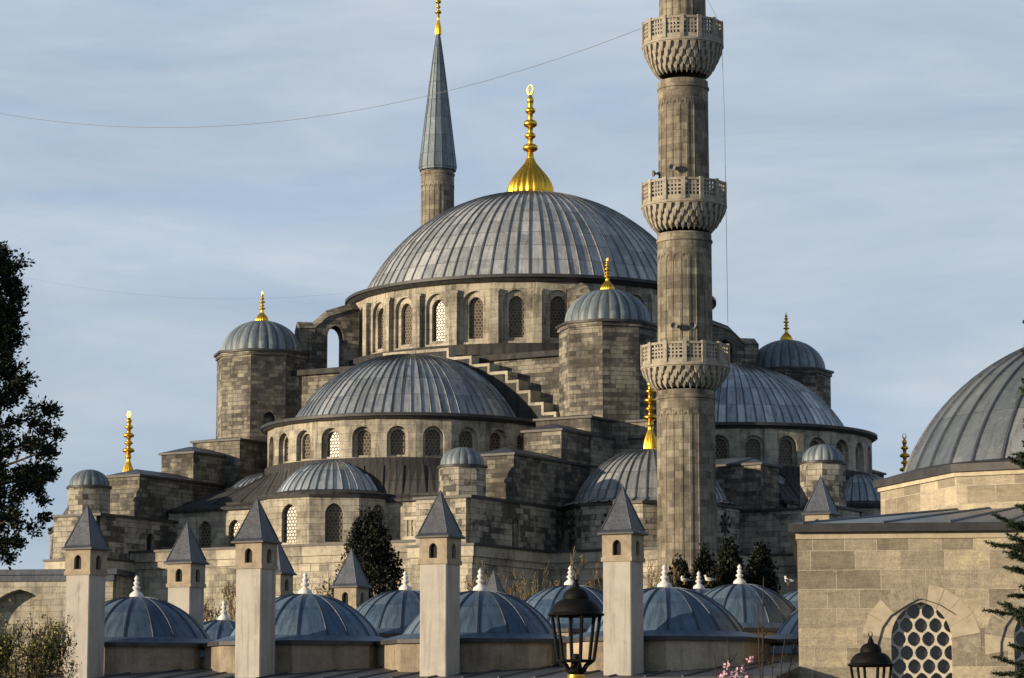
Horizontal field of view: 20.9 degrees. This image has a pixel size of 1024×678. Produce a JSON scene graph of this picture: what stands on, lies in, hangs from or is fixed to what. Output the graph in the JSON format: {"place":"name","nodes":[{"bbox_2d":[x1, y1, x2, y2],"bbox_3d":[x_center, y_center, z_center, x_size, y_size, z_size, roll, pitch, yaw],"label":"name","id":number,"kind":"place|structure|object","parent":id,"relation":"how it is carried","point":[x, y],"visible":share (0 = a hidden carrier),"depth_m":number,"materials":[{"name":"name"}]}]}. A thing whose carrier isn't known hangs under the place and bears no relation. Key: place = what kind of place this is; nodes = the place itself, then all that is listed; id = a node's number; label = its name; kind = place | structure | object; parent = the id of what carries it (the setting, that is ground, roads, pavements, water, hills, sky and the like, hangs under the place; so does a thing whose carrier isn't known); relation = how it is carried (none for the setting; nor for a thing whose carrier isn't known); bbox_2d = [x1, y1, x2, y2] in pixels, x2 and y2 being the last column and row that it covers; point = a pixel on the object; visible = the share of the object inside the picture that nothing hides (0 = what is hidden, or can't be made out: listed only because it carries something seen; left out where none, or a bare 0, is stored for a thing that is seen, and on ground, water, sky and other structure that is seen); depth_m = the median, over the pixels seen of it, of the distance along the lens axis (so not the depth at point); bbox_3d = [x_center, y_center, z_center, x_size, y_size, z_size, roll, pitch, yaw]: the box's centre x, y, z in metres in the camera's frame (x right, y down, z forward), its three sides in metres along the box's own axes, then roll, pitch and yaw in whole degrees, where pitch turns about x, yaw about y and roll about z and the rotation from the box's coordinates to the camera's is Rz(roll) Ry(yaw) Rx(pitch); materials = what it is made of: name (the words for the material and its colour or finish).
{"place":"outdoors","nodes":[
{"label":"outdoors","id":0,"kind":"place"},
{"bbox_2d":[12,476,840,677],"bbox_3d":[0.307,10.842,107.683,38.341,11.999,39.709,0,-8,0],"label":"medrese building","id":1,"kind":"structure","parent":0,"point":[439,624],"depth_m":95.30,"materials":[{"name":"stone"}]},
{"bbox_2d":[681,576,690,584],"bbox_3d":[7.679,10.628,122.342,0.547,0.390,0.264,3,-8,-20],"label":"gull","id":2,"kind":"object","parent":1,"relation":"on","point":[684,580],"visible":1,"depth_m":122.24,"materials":[{"name":"white"}]},
{"bbox_2d":[704,575,716,583],"bbox_3d":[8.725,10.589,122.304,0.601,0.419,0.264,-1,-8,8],"label":"gull","id":3,"kind":"object","parent":1,"relation":"on","point":[708,579],"visible":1,"depth_m":122.24,"materials":[{"name":"white"}]},
{"bbox_2d":[784,576,794,585],"bbox_3d":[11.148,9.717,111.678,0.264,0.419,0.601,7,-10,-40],"label":"gull","id":4,"kind":"object","parent":1,"relation":"on","point":[787,580],"visible":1,"depth_m":111.64,"materials":[{"name":"white"}]},
{"bbox_2d":[0,0,1023,569],"label":"sky","id":5,"kind":"structure","parent":0,"point":[872,151],"materials":[{"name":"blue"}]},
{"label":"ground","id":6,"kind":"structure","parent":0,"visible":0},
{"bbox_2d":[0,240,67,569],"bbox_3d":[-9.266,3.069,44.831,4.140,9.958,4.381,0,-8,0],"label":"cedar tree","id":7,"kind":"object","parent":6,"relation":"on","point":[32,479],"visible":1,"depth_m":45.18,"materials":[{"name":"green plant"}]},
{"bbox_2d":[0,599,81,677],"bbox_3d":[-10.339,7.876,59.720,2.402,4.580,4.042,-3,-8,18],"label":"budding tree","id":8,"kind":"object","parent":6,"relation":"on","point":[35,665],"visible":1,"depth_m":59.35,"materials":[{"name":"green plant"}]},
{"bbox_2d":[0,569,133,677],"bbox_3d":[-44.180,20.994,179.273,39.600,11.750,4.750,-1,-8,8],"label":"arcade wall","id":9,"kind":"structure","parent":6,"relation":"on","point":[40,591],"depth_m":176.09,"materials":[{"name":"beige stone"}]},
{"bbox_2d":[204,576,235,621],"bbox_3d":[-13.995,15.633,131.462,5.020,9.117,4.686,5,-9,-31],"label":"bare tree","id":10,"kind":"object","parent":6,"relation":"on","point":[230,607],"visible":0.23,"depth_m":131.04,"materials":[{"name":"brown plant"}]},
{"bbox_2d":[308,573,333,596],"bbox_3d":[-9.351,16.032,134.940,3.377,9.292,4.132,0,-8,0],"label":"bare tree","id":11,"kind":"object","parent":6,"relation":"on","point":[328,590],"visible":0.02,"depth_m":134.84,"materials":[{"name":"brown plant"}]},
{"bbox_2d":[321,505,408,598],"bbox_3d":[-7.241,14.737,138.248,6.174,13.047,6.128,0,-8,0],"label":"cypress tree","id":12,"kind":"object","parent":6,"relation":"on","point":[369,544],"visible":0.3,"depth_m":138.22,"materials":[{"name":"green plant"}]},
{"bbox_2d":[418,0,456,225],"bbox_3d":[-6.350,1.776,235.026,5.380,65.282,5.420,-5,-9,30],"label":"minaret","id":13,"kind":"object","parent":6,"relation":"on","point":[437,168],"visible":0.2,"depth_m":236.51,"materials":[{"name":"stone"}]},
{"bbox_2d":[42,85,909,621],"bbox_3d":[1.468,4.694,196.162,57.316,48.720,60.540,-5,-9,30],"label":"mosque","id":14,"kind":"structure","parent":6,"relation":"on","point":[490,383],"depth_m":181.97,"materials":[{"name":"beige stone"}]},
{"bbox_2d":[461,558,535,600],"bbox_3d":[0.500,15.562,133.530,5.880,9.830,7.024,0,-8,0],"label":"bare tree","id":15,"kind":"object","parent":6,"relation":"on","point":[486,580],"visible":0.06,"depth_m":134.04,"materials":[{"name":"brown plant"}]},
{"bbox_2d":[522,546,602,598],"bbox_3d":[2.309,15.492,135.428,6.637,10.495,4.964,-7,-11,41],"label":"bare tree","id":16,"kind":"object","parent":6,"relation":"on","point":[575,576],"visible":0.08,"depth_m":135.06,"materials":[{"name":"brown plant"}]},
{"bbox_2d":[548,574,603,677],"bbox_3d":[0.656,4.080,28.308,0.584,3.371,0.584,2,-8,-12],"label":"street lamp","id":17,"kind":"object","parent":6,"relation":"on","point":[575,602],"visible":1,"depth_m":28.36,"materials":[{"name":"black metal"}]},
{"bbox_2d":[643,561,681,587],"bbox_3d":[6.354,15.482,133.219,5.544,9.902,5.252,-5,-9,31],"label":"bare tree","id":18,"kind":"object","parent":6,"relation":"on","point":[650,585],"visible":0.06,"depth_m":131.98,"materials":[{"name":"brown plant"}]},
{"bbox_2d":[667,553,695,588],"bbox_3d":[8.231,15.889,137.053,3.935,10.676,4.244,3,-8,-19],"label":"cypress tree","id":19,"kind":"object","parent":6,"relation":"on","point":[684,571],"visible":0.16,"depth_m":137.43,"materials":[{"name":"green plant"}]},
{"bbox_2d":[640,0,730,583],"bbox_3d":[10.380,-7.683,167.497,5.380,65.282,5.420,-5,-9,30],"label":"minaret","id":20,"kind":"object","parent":6,"relation":"on","point":[685,368],"visible":0.99,"depth_m":165.41,"materials":[{"name":"stone"}]},
{"bbox_2d":[0,22,656,127],"bbox_3d":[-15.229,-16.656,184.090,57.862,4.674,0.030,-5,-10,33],"label":"cable","id":21,"kind":"object","parent":20,"relation":"attached to","point":[330,114],"visible":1,"depth_m":181.81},
{"bbox_2d":[708,1,727,314],"bbox_3d":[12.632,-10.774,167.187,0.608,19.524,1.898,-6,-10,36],"label":"cable","id":22,"kind":"object","parent":20,"relation":"hanging from","point":[725,164],"visible":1,"depth_m":167.29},
{"bbox_2d":[690,542,716,588],"bbox_3d":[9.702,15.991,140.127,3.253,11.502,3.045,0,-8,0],"label":"cypress tree","id":23,"kind":"object","parent":6,"relation":"on","point":[703,563],"visible":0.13,"depth_m":140.48,"materials":[{"name":"green plant"}]},
{"bbox_2d":[704,535,749,588],"bbox_3d":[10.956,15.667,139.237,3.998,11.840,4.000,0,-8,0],"label":"cypress tree","id":24,"kind":"object","parent":6,"relation":"on","point":[729,559],"visible":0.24,"depth_m":139.40,"materials":[{"name":"green plant"}]},
{"bbox_2d":[713,577,794,677],"bbox_3d":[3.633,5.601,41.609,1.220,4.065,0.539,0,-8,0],"label":"magnolia shrub","id":25,"kind":"object","parent":6,"relation":"on","point":[761,675],"visible":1,"depth_m":41.66,"materials":[{"name":"pink plant"}]},
{"bbox_2d":[744,539,783,594],"bbox_3d":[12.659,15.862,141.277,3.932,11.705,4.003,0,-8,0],"label":"cypress tree","id":26,"kind":"object","parent":6,"relation":"on","point":[759,568],"visible":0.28,"depth_m":141.34,"materials":[{"name":"green plant"}]},
{"bbox_2d":[848,631,893,677],"bbox_3d":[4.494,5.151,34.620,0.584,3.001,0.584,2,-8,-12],"label":"street lamp","id":27,"kind":"object","parent":6,"relation":"on","point":[870,654],"visible":1,"depth_m":34.63,"materials":[{"name":"black metal"}]},
{"bbox_2d":[788,347,1023,677],"bbox_3d":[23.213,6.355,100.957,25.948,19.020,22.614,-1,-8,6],"label":"domed tomb","id":28,"kind":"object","parent":6,"relation":"on","point":[915,577],"visible":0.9,"depth_m":90.90,"materials":[{"name":"beige stone"}]},
{"bbox_2d":[891,602,951,677],"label":"window","id":29,"kind":"structure","parent":28,"relation":"in","point":[921,641],"depth_m":90.76,"materials":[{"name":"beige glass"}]},
{"bbox_2d":[1014,622,1023,669],"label":"window","id":30,"kind":"structure","parent":28,"relation":"in","point":[1019,632],"depth_m":90.41,"materials":[{"name":"black glass"}]},
{"bbox_2d":[982,320,1023,677],"bbox_3d":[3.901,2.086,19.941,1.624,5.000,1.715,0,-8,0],"label":"spruce tree","id":31,"kind":"object","parent":6,"relation":"on","point":[1016,548],"visible":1,"depth_m":19.98,"materials":[{"name":"green plant"}]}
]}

